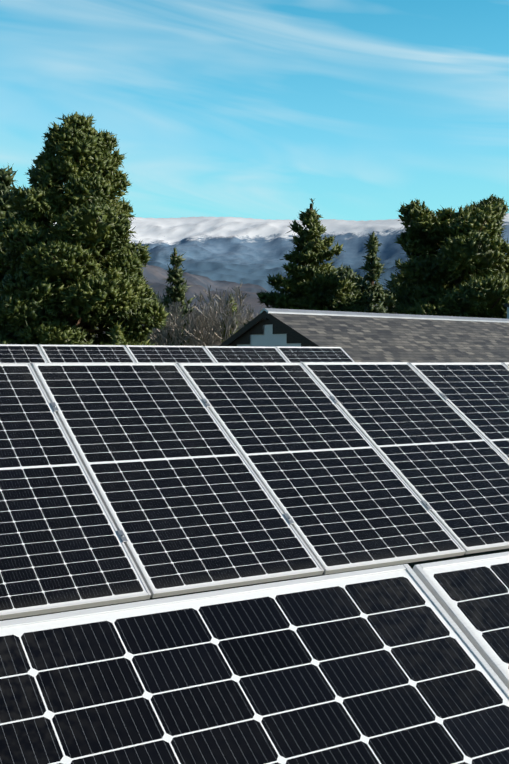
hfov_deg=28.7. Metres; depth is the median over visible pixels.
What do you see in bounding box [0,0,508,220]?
sky
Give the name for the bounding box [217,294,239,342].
bare shrub
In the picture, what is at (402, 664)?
solar row
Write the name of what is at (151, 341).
bare shrub
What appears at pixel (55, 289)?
pine
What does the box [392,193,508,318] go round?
pine
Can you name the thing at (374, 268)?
conifer
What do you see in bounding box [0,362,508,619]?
solar row
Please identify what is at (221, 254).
mountain range
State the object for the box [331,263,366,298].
tree
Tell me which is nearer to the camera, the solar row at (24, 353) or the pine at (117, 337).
the solar row at (24, 353)
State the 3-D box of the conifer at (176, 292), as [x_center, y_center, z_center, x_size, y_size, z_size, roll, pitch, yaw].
[-3.982,-1.641,50.089,3.908,10.195,3.760,-1,2,-32]
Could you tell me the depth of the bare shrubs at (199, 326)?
46.98 m
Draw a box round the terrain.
[0,548,508,620]
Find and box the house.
[219,303,508,362]
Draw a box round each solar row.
[0,344,353,364]
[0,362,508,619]
[0,551,508,763]
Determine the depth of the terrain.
6.71 m
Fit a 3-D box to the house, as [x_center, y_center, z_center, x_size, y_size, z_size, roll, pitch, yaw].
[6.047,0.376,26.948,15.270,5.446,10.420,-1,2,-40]
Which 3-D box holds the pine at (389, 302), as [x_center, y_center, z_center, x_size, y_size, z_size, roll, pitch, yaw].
[8.210,-1.519,52.520,6.382,9.766,6.016,-1,2,-32]
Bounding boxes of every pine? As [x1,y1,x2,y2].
[0,111,171,345]
[0,163,98,344]
[101,321,134,344]
[243,198,373,325]
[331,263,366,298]
[377,258,406,313]
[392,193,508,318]
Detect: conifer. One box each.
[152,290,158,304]
[157,247,195,345]
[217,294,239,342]
[355,231,391,313]
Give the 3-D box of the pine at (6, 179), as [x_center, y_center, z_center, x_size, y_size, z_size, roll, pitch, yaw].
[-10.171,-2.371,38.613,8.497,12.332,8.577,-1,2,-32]
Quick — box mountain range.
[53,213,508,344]
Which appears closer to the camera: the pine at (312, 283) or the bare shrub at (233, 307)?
the pine at (312, 283)
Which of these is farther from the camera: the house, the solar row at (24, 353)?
the house

